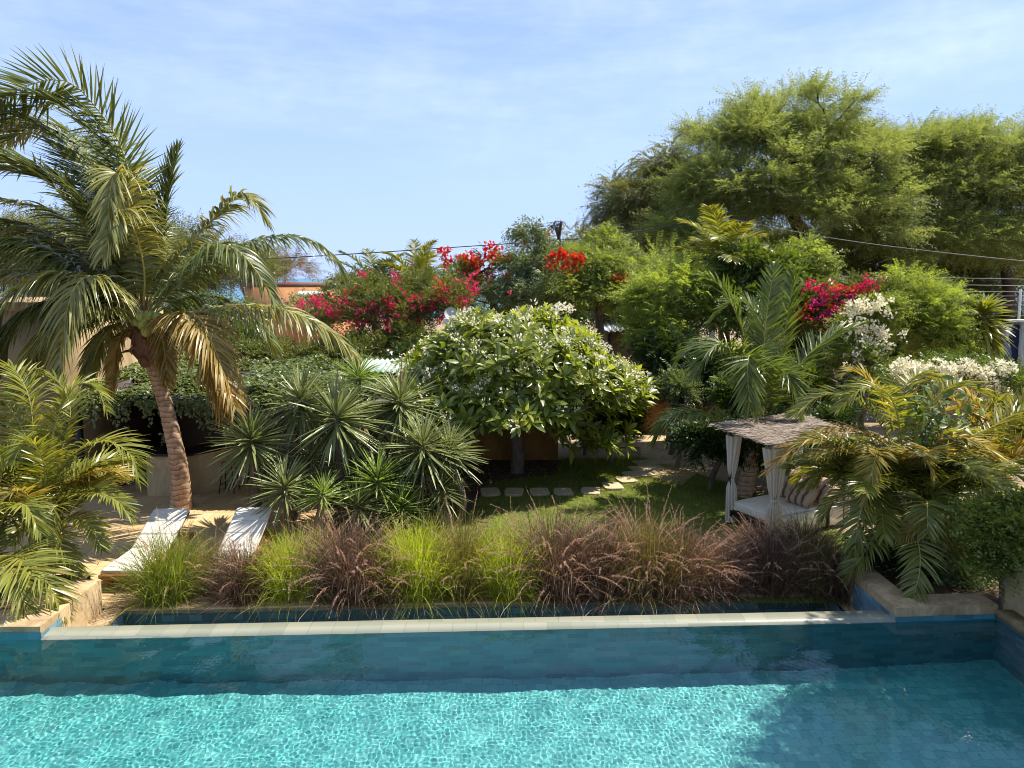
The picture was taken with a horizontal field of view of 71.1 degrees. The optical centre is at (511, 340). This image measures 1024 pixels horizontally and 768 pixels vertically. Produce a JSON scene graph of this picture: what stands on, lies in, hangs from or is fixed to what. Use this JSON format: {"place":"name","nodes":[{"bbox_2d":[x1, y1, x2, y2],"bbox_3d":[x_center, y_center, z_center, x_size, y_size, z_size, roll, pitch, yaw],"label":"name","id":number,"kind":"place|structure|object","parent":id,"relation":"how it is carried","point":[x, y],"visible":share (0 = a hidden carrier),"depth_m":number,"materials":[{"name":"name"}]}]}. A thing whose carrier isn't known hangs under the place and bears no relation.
{"place":"outdoors","nodes":[
{"label":"outdoors","id":0,"kind":"place"},
{"bbox_2d":[0,459,354,607],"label":"terrace","id":1,"kind":"structure","parent":0,"point":[213,507],"depth_m":15.98,"materials":[{"name":"stone"}]},
{"bbox_2d":[0,575,90,609],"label":"soil bed","id":2,"kind":"object","parent":1,"relation":"on","point":[8,607],"visible":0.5,"depth_m":11.21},
{"bbox_2d":[0,432,98,626],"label":"areca palm","id":3,"kind":"object","parent":2,"relation":"on","point":[28,567],"visible":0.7,"depth_m":10.76,"materials":[{"name":"plant"}]},
{"bbox_2d":[0,358,155,578],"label":"areca palm","id":4,"kind":"object","parent":1,"relation":"on","point":[33,471],"visible":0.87,"depth_m":12.33,"materials":[{"name":"plant"}]},
{"bbox_2d":[98,509,193,587],"bbox_3d":[-6.760,3.832,13.365,0.720,0.836,2.104,0,5,0],"label":"sun lounger","id":5,"kind":"object","parent":1,"relation":"on","point":[165,515],"visible":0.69,"depth_m":13.66,"materials":[{"name":"fabric"}]},
{"bbox_2d":[86,508,257,624],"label":"fountain grass","id":6,"kind":"object","parent":1,"relation":"on","point":[162,579],"depth_m":11.80,"materials":[{"name":"plant"}]},
{"bbox_2d":[0,42,365,509],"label":"coconut palm","id":7,"kind":"object","parent":1,"relation":"on","point":[120,216],"visible":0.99,"depth_m":15.52,"materials":[{"name":"green plant"}]},
{"bbox_2d":[142,431,281,495],"bbox_3d":[-7.750,3.243,18.698,3.409,1.080,1.319,-4,7,-41],"label":"bar counter","id":8,"kind":"object","parent":1,"relation":"on","point":[159,480],"visible":0.59,"depth_m":17.97,"materials":[{"name":"beige concrete"}]},
{"bbox_2d":[170,524,255,604],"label":"fountain grass","id":9,"kind":"object","parent":1,"relation":"on","point":[207,588],"depth_m":12.20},
{"bbox_2d":[58,365,412,499],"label":"bar pavilion","id":10,"kind":"structure","parent":1,"relation":"on","point":[192,434],"depth_m":20.25,"materials":[{"name":"brown wood"}]},
{"bbox_2d":[55,352,449,446],"bbox_3d":[-6.460,1.437,19.311,10.358,1.868,4.807,0,5,0],"label":"creeper","id":11,"kind":"object","parent":10,"relation":"on","point":[256,382],"visible":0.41,"depth_m":17.78,"materials":[{"name":"green plant"}]},
{"bbox_2d":[181,528,300,619],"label":"fountain grass","id":12,"kind":"object","parent":1,"relation":"on","point":[229,587],"depth_m":11.82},
{"bbox_2d":[208,507,275,578],"bbox_3d":[-5.140,3.826,13.435,0.720,0.836,2.104,0,5,0],"label":"sun lounger","id":13,"kind":"object","parent":1,"relation":"on","point":[244,521],"visible":0.53,"depth_m":13.88,"materials":[{"name":"white fabric"}]},
{"bbox_2d":[199,393,299,506],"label":"yucca","id":14,"kind":"object","parent":1,"relation":"on","point":[251,449],"visible":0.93,"depth_m":14.72,"materials":[{"name":"green plant"}]},
{"bbox_2d":[237,449,326,542],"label":"yucca","id":15,"kind":"object","parent":1,"relation":"on","point":[285,483],"visible":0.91,"depth_m":14.29,"materials":[{"name":"green plant"}]},
{"bbox_2d":[258,361,340,516],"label":"yucca","id":16,"kind":"object","parent":1,"relation":"on","point":[295,391],"visible":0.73,"depth_m":15.65,"materials":[{"name":"green plant"}]},
{"bbox_2d":[276,423,344,520],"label":"yucca","id":17,"kind":"object","parent":1,"relation":"on","point":[310,448],"visible":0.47,"depth_m":15.61,"materials":[{"name":"green plant"}]},
{"bbox_2d":[0,614,1022,639],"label":"pool coping","id":18,"kind":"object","parent":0,"point":[20,635],"depth_m":10.47,"materials":[{"name":"stone"}]},
{"bbox_2d":[0,619,1023,767],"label":"pool water","id":19,"kind":"structure","parent":0,"point":[931,694],"depth_m":8.53,"materials":[{"name":"teal liquid"}]},
{"bbox_2d":[0,0,1023,277],"label":"sky","id":20,"kind":"structure","parent":0,"point":[378,125],"materials":[{"name":"blue"}]},
{"bbox_2d":[102,318,1023,609],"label":"ground","id":21,"kind":"structure","parent":0,"point":[760,488],"depth_m":21.86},
{"bbox_2d":[0,579,102,637],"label":"planter wall","id":22,"kind":"structure","parent":21,"relation":"on","point":[44,622],"depth_m":10.62,"materials":[{"name":"stone"}]},
{"bbox_2d":[0,297,166,497],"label":"building","id":23,"kind":"structure","parent":21,"relation":"on","point":[103,427],"depth_m":17.86,"materials":[{"name":"paint"}]},
{"bbox_2d":[0,195,294,296],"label":"acacia tree","id":24,"kind":"object","parent":21,"relation":"on","point":[268,263],"visible":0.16,"depth_m":43.21,"materials":[{"name":"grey plant"}]},
{"bbox_2d":[145,288,290,350],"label":"shrub","id":25,"kind":"object","parent":21,"relation":"on","point":[243,329],"visible":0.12,"depth_m":30.62,"materials":[{"name":"green plant"}]},
{"bbox_2d":[184,239,328,297],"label":"casuarina hedge","id":26,"kind":"object","parent":21,"relation":"on","point":[289,261],"visible":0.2,"depth_m":51.43,"materials":[{"name":"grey plant"}]},
{"bbox_2d":[174,332,379,364],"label":"shrub","id":27,"kind":"object","parent":21,"relation":"on","point":[247,348],"visible":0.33,"depth_m":22.43,"materials":[{"name":"green plant"}]},
{"bbox_2d":[226,510,352,621],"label":"fountain grass","id":28,"kind":"object","parent":21,"relation":"on","point":[282,592],"depth_m":11.89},
{"bbox_2d":[242,282,358,364],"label":"house","id":29,"kind":"structure","parent":21,"relation":"on","point":[287,288],"depth_m":39.96,"materials":[{"name":"paint"}]},
{"bbox_2d":[260,505,370,618],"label":"fountain grass","id":30,"kind":"object","parent":21,"relation":"on","point":[289,557],"depth_m":12.06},
{"bbox_2d":[292,469,349,537],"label":"yucca","id":31,"kind":"object","parent":21,"relation":"on","point":[322,498],"visible":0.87,"depth_m":14.20,"materials":[{"name":"green plant"}]},
{"bbox_2d":[274,501,441,621],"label":"fountain grass","id":32,"kind":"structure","parent":21,"relation":"on","point":[345,569],"depth_m":11.71,"materials":[{"name":"plant"}]},
{"bbox_2d":[325,248,407,331],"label":"coconut palm","id":33,"kind":"object","parent":21,"relation":"on","point":[379,267],"visible":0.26,"depth_m":35.61,"materials":[{"name":"green plant"}]},
{"bbox_2d":[275,266,498,334],"bbox_3d":[-6.484,-0.965,37.811,13.257,6.199,4.706,0,5,0],"label":"shrub","id":34,"kind":"object","parent":21,"relation":"on","point":[292,299],"visible":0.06,"depth_m":37.62,"materials":[{"name":"plant"}]},
{"bbox_2d":[278,258,514,363],"bbox_3d":[-4.332,0.258,24.186,7.991,6.094,5.146,-1,5,-14],"label":"bougainvillea","id":35,"kind":"object","parent":21,"relation":"on","point":[406,303],"visible":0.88,"depth_m":23.46,"materials":[{"name":"red plant"}]},
{"bbox_2d":[372,238,469,324],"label":"coconut palm","id":36,"kind":"object","parent":21,"relation":"on","point":[424,255],"visible":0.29,"depth_m":34.27,"materials":[{"name":"green plant"}]},
{"bbox_2d":[303,460,560,542],"bbox_3d":[-1.450,3.844,17.953,5.900,0.001,6.700,0,5,0],"label":"planting bed","id":37,"kind":"object","parent":21,"relation":"on","point":[471,494],"visible":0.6,"depth_m":19.34,"materials":[{"name":"soil"}]},
{"bbox_2d":[289,367,391,527],"bbox_3d":[-3.648,2.298,15.166,2.165,3.600,2.268,-2,5,-20],"label":"yucca","id":38,"kind":"object","parent":37,"relation":"on","point":[338,423],"visible":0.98,"depth_m":15.05,"materials":[{"name":"green plant"}]},
{"bbox_2d":[304,441,377,523],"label":"yucca","id":39,"kind":"object","parent":37,"relation":"on","point":[350,473],"visible":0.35,"depth_m":15.28,"materials":[{"name":"green plant"}]},
{"bbox_2d":[322,347,388,502],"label":"yucca","id":40,"kind":"object","parent":37,"relation":"on","point":[359,377],"visible":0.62,"depth_m":16.73,"materials":[{"name":"green plant"}]},
{"bbox_2d":[326,473,396,538],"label":"yucca","id":41,"kind":"object","parent":37,"relation":"on","point":[362,505],"visible":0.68,"depth_m":14.51,"materials":[{"name":"green plant"}]},
{"bbox_2d":[336,443,417,534],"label":"yucca","id":42,"kind":"object","parent":37,"relation":"on","point":[379,475],"visible":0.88,"depth_m":14.76,"materials":[{"name":"green plant"}]},
{"bbox_2d":[357,420,415,517],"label":"yucca","id":43,"kind":"object","parent":37,"relation":"on","point":[390,450],"visible":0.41,"depth_m":15.79,"materials":[{"name":"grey plant"}]},
{"bbox_2d":[355,357,446,505],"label":"yucca","id":44,"kind":"object","parent":37,"relation":"on","point":[400,410],"visible":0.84,"depth_m":15.93,"materials":[{"name":"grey plant"}]},
{"bbox_2d":[386,450,451,528],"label":"yucca","id":45,"kind":"object","parent":37,"relation":"on","point":[422,511],"visible":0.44,"depth_m":15.40,"materials":[{"name":"green plant"}]},
{"bbox_2d":[377,408,470,525],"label":"yucca","id":46,"kind":"object","parent":37,"relation":"on","point":[421,439],"visible":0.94,"depth_m":15.13,"materials":[{"name":"green plant"}]},
{"bbox_2d":[380,298,658,473],"bbox_3d":[0.069,1.323,19.278,7.806,4.918,7.013,0,5,0],"label":"frangipani tree","id":47,"kind":"object","parent":37,"relation":"on","point":[534,369],"visible":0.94,"depth_m":17.35,"materials":[{"name":"green plant"}]},
{"bbox_2d":[422,419,488,521],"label":"yucca","id":48,"kind":"object","parent":21,"relation":"on","point":[460,462],"visible":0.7,"depth_m":15.53,"materials":[{"name":"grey plant"}]},
{"bbox_2d":[107,602,843,625],"bbox_3d":[-0.440,4.736,11.271,11.794,0.600,1.409,0,5,-3],"label":"catch basin","id":49,"kind":"object","parent":21,"relation":"in","point":[175,618],"visible":0.1,"depth_m":11.90,"materials":[{"name":"tile"}]},
{"bbox_2d":[41,610,895,639],"bbox_3d":[-0.480,4.597,10.389,12.158,1.030,0.311,0,5,-2],"label":"weir","id":50,"kind":"object","parent":49,"relation":"on","point":[396,626],"visible":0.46,"depth_m":10.32,"materials":[{"name":"stone"}]},
{"bbox_2d":[87,589,854,625],"bbox_3d":[-0.500,4.435,11.382,12.326,0.080,1.688,0,5,-3],"label":"basin rim","id":51,"kind":"object","parent":49,"relation":"on","point":[106,617],"visible":0.33,"depth_m":11.79,"materials":[{"name":"stone"}]},
{"bbox_2d":[435,230,556,314],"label":"flamboyant tree","id":52,"kind":"object","parent":21,"relation":"on","point":[468,265],"visible":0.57,"depth_m":27.16,"materials":[{"name":"red plant"}]},
{"bbox_2d":[438,424,557,459],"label":"garden wall","id":53,"kind":"structure","parent":21,"relation":"on","point":[538,445],"depth_m":21.25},
{"bbox_2d":[478,215,588,319],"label":"pepper tree","id":54,"kind":"object","parent":21,"relation":"on","point":[534,263],"visible":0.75,"depth_m":25.36,"materials":[{"name":"green plant"}]},
{"bbox_2d":[543,232,628,287],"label":"flamboyant tree","id":55,"kind":"object","parent":21,"relation":"on","point":[563,252],"visible":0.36,"depth_m":24.07,"materials":[{"name":"red plant"}]},
{"bbox_2d":[528,216,644,430],"bbox_3d":[3.125,-0.636,25.160,5.456,7.741,3.946,-5,7,-44],"label":"leafy tree","id":56,"kind":"object","parent":21,"relation":"on","point":[593,282],"visible":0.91,"depth_m":24.13,"materials":[{"name":"green plant"}]},
{"bbox_2d":[569,129,723,263],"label":"gum tree","id":57,"kind":"object","parent":21,"relation":"on","point":[622,196],"visible":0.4,"depth_m":43.74,"materials":[{"name":"green plant"}]},
{"bbox_2d":[604,314,701,364],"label":"shed","id":58,"kind":"structure","parent":21,"relation":"on","point":[610,338],"depth_m":28.49,"materials":[{"name":"white wood"}]},
{"bbox_2d":[602,245,745,443],"bbox_3d":[5.321,0.164,23.080,4.998,6.508,3.687,-2,5,-19],"label":"leafy tree","id":59,"kind":"object","parent":21,"relation":"on","point":[657,298],"visible":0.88,"depth_m":22.29,"materials":[{"name":"green plant"}]},
{"bbox_2d":[621,228,785,293],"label":"shrub","id":60,"kind":"object","parent":21,"relation":"on","point":[646,258],"visible":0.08,"depth_m":35.19,"materials":[{"name":"green plant"}]},
{"bbox_2d":[663,202,775,416],"bbox_3d":[6.977,-0.618,24.065,3.637,7.853,3.529,-4,6,-36],"label":"coconut palm","id":61,"kind":"object","parent":21,"relation":"on","point":[718,230],"visible":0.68,"depth_m":23.35,"materials":[{"name":"green plant"}]},
{"bbox_2d":[699,235,837,410],"bbox_3d":[7.990,0.019,22.766,4.528,6.839,4.438,0,5,0],"label":"mango tree","id":62,"kind":"object","parent":21,"relation":"on","point":[748,270],"visible":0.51,"depth_m":22.11,"materials":[{"name":"green plant"}]},
{"bbox_2d":[698,353,861,473],"bbox_3d":[7.305,2.007,19.781,4.365,3.378,2.587,1,5,11],"label":"shrub","id":63,"kind":"object","parent":21,"relation":"on","point":[721,393],"visible":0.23,"depth_m":19.39,"materials":[{"name":"green plant"}]},
{"bbox_2d":[628,67,943,267],"bbox_3d":[14.843,-6.655,40.622,17.210,17.358,13.478,0,5,0],"label":"acacia tree","id":64,"kind":"object","parent":21,"relation":"on","point":[797,176],"visible":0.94,"depth_m":37.92,"materials":[{"name":"green plant"}]},
{"bbox_2d":[740,390,872,487],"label":"shrub","id":65,"kind":"object","parent":21,"relation":"on","point":[846,415],"visible":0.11,"depth_m":17.36,"materials":[{"name":"green plant"}]},
{"bbox_2d":[779,228,850,413],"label":"leafy tree","id":66,"kind":"object","parent":21,"relation":"on","point":[827,261],"visible":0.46,"depth_m":23.36,"materials":[{"name":"green plant"}]},
{"bbox_2d":[733,334,899,421],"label":"shrub","id":67,"kind":"object","parent":21,"relation":"on","point":[856,375],"visible":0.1,"depth_m":23.25,"materials":[{"name":"green plant"}]},
{"bbox_2d":[791,267,928,400],"bbox_3d":[9.875,0.661,21.707,4.187,5.742,3.462,-3,6,-29],"label":"bougainvillea","id":68,"kind":"object","parent":21,"relation":"on","point":[850,288],"visible":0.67,"depth_m":21.20,"materials":[{"name":"pink plant"}]},
{"bbox_2d":[819,279,926,433],"bbox_3d":[9.497,0.995,19.866,3.483,5.404,2.539,-3,6,-29],"label":"bougainvillea","id":69,"kind":"object","parent":21,"relation":"on","point":[879,311],"visible":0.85,"depth_m":19.49,"materials":[{"name":"white plant"}]},
{"bbox_2d":[723,198,1023,342],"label":"acacia tree","id":70,"kind":"object","parent":21,"relation":"on","point":[876,264],"visible":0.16,"depth_m":45.00,"materials":[{"name":"green plant"}]},
{"bbox_2d":[816,103,1023,290],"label":"acacia tree","id":71,"kind":"object","parent":21,"relation":"on","point":[946,155],"visible":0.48,"depth_m":39.33,"materials":[{"name":"green plant"}]},
{"bbox_2d":[845,566,997,620],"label":"planter wall","id":72,"kind":"structure","parent":21,"relation":"on","point":[882,593],"depth_m":10.73,"materials":[{"name":"stone"}]},
{"bbox_2d":[885,572,998,601],"bbox_3d":[7.740,3.870,12.334,3.520,0.001,2.900,0,5,0],"label":"soil bed","id":73,"kind":"object","parent":72,"relation":"in","point":[993,597],"depth_m":11.38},
{"bbox_2d":[758,362,1023,605],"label":"areca palm","id":74,"kind":"object","parent":73,"relation":"on","point":[875,474],"visible":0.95,"depth_m":11.80,"materials":[{"name":"plant"}]},
{"bbox_2d":[889,370,984,526],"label":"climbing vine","id":75,"kind":"object","parent":74,"relation":"attached to","point":[924,439],"visible":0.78,"depth_m":11.96,"materials":[{"name":"green plant"}]},
{"bbox_2d":[833,524,976,585],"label":"shrub","id":76,"kind":"object","parent":73,"relation":"on","point":[892,564],"visible":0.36,"depth_m":11.93,"materials":[{"name":"green plant"}]},
{"bbox_2d":[929,555,997,592],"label":"shrub","id":77,"kind":"object","parent":73,"relation":"on","point":[971,583],"visible":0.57,"depth_m":11.49,"materials":[{"name":"green plant"}]},
{"bbox_2d":[923,385,1023,562],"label":"areca palm","id":78,"kind":"object","parent":73,"relation":"on","point":[1013,451],"visible":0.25,"depth_m":13.15,"materials":[{"name":"plant"}]},
{"bbox_2d":[870,258,988,435],"bbox_3d":[12.028,0.593,21.019,3.275,6.022,2.916,2,5,20],"label":"moringa tree","id":79,"kind":"object","parent":21,"relation":"on","point":[933,297],"visible":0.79,"depth_m":20.38,"materials":[{"name":"green plant"}]},
{"bbox_2d":[871,344,1023,434],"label":"flowering shrub","id":80,"kind":"object","parent":21,"relation":"on","point":[1000,374],"visible":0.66,"depth_m":16.87,"materials":[{"name":"white plant"}]},
{"bbox_2d":[875,103,1023,323],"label":"acacia tree","id":81,"kind":"object","parent":21,"relation":"on","point":[1015,241],"visible":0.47,"depth_m":39.21,"materials":[{"name":"green plant"}]},
{"bbox_2d":[935,475,1023,609],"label":"shrub","id":82,"kind":"object","parent":21,"relation":"on","point":[989,528],"visible":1,"depth_m":10.57,"materials":[{"name":"green plant"}]},
{"bbox_2d":[951,291,1016,447],"bbox_3d":[13.471,1.075,20.656,1.783,5.058,1.822,0,5,0],"label":"dracaena","id":83,"kind":"object","parent":21,"relation":"on","point":[992,332],"visible":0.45,"depth_m":20.29,"materials":[{"name":"green plant"}]},
{"bbox_2d":[952,390,1023,448],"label":"shrub","id":84,"kind":"object","parent":21,"relation":"on","point":[998,400],"visible":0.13,"depth_m":14.74,"materials":[{"name":"green plant"}]},
{"bbox_2d":[1001,561,1023,616],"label":"garden wall","id":85,"kind":"structure","parent":21,"relation":"on","point":[1016,603],"depth_m":10.49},
{"bbox_2d":[313,456,849,605],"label":"lawn","id":86,"kind":"structure","parent":0,"point":[627,500],"depth_m":16.95,"materials":[{"name":"plant"}]},
{"bbox_2d":[322,527,443,620],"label":"fountain grass","id":87,"kind":"object","parent":86,"relation":"on","point":[380,586],"depth_m":11.75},
{"bbox_2d":[374,480,432,538],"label":"yucca","id":88,"kind":"object","parent":86,"relation":"on","point":[402,512],"visible":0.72,"depth_m":14.70,"materials":[{"name":"green plant"}]},
{"bbox_2d":[351,499,484,619],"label":"fountain grass","id":89,"kind":"object","parent":86,"relation":"on","point":[424,545],"depth_m":11.88,"materials":[{"name":"plant"}]},
{"bbox_2d":[409,462,474,530],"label":"yucca","id":90,"kind":"object","parent":86,"relation":"on","point":[443,476],"visible":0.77,"depth_m":15.29,"materials":[{"name":"green plant"}]},
{"bbox_2d":[386,491,537,619],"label":"fountain grass","id":91,"kind":"object","parent":86,"relation":"on","point":[463,579],"depth_m":11.95,"materials":[{"name":"plant"}]},
{"bbox_2d":[434,496,560,617],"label":"fountain grass","id":92,"kind":"object","parent":86,"relation":"on","point":[510,586],"depth_m":11.92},
{"bbox_2d":[478,491,641,617],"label":"fountain grass","id":93,"kind":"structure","parent":86,"relation":"on","point":[562,585],"depth_m":11.81,"materials":[{"name":"plant"}]},
{"bbox_2d":[528,505,680,616],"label":"fountain grass","id":94,"kind":"object","parent":86,"relation":"on","point":[611,592],"depth_m":11.89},
{"bbox_2d":[578,361,658,462],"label":"shrub","id":95,"kind":"object","parent":86,"relation":"on","point":[622,416],"visible":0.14,"depth_m":20.42,"materials":[{"name":"green plant"}]},
{"bbox_2d":[568,480,738,615],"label":"fountain grass","id":96,"kind":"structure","parent":86,"relation":"on","point":[648,536],"depth_m":11.90,"materials":[{"name":"plant"}]},
{"bbox_2d":[623,550,709,614],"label":"fountain grass","id":97,"kind":"object","parent":86,"relation":"on","point":[667,590],"depth_m":11.74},
{"bbox_2d":[649,357,705,467],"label":"shrub","id":98,"kind":"object","parent":86,"relation":"on","point":[672,383],"visible":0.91,"depth_m":20.01,"materials":[{"name":"green plant"}]},
{"bbox_2d":[620,504,770,613],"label":"fountain grass","id":99,"kind":"object","parent":86,"relation":"on","point":[696,562],"depth_m":11.87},
{"bbox_2d":[661,405,765,488],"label":"shrub","id":100,"kind":"object","parent":86,"relation":"on","point":[697,441],"visible":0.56,"depth_m":17.99,"materials":[{"name":"green plant"}]},
{"bbox_2d":[678,528,772,612],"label":"fountain grass","id":101,"kind":"object","parent":86,"relation":"on","point":[734,586],"depth_m":11.99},
{"bbox_2d":[646,255,870,497],"bbox_3d":[5.893,0.979,16.961,5.181,5.973,3.576,1,5,15],"label":"coconut palm","id":102,"kind":"object","parent":86,"relation":"on","point":[759,385],"visible":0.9,"depth_m":17.10,"materials":[{"name":"green plant"}]},
{"bbox_2d":[706,506,814,592],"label":"fountain grass","id":103,"kind":"object","parent":86,"relation":"on","point":[748,532],"depth_m":13.02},
{"bbox_2d":[718,516,829,611],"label":"fountain grass","id":104,"kind":"object","parent":86,"relation":"on","point":[777,576],"depth_m":12.13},
{"bbox_2d":[710,413,861,535],"bbox_3d":[5.905,2.914,15.596,3.020,2.276,2.052,-3,6,-27],"label":"daybed","id":105,"kind":"object","parent":86,"relation":"on","point":[773,431],"visible":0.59,"depth_m":15.36,"materials":[{"name":"fabric"}]},
{"bbox_2d":[748,502,851,566],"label":"fountain grass","id":106,"kind":"object","parent":86,"relation":"on","point":[801,528],"depth_m":13.08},
{"bbox_2d":[758,508,869,610],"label":"fountain grass","id":107,"kind":"object","parent":86,"relation":"on","point":[810,582],"depth_m":12.13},
{"bbox_2d":[786,528,914,610],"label":"fountain grass","id":108,"kind":"object","parent":86,"relation":"on","point":[841,590],"depth_m":11.90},
{"bbox_2d":[571,432,716,484],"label":"path","id":109,"kind":"structure","parent":0,"point":[643,443],"depth_m":21.62,"materials":[{"name":"stone"}]},
{"bbox_2d":[619,318,741,454],"bbox_3d":[5.308,1.405,21.772,4.177,4.238,3.297,0,5,0],"label":"shrub","id":110,"kind":"object","parent":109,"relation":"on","point":[649,353],"visible":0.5,"depth_m":21.07,"materials":[{"name":"green plant"}]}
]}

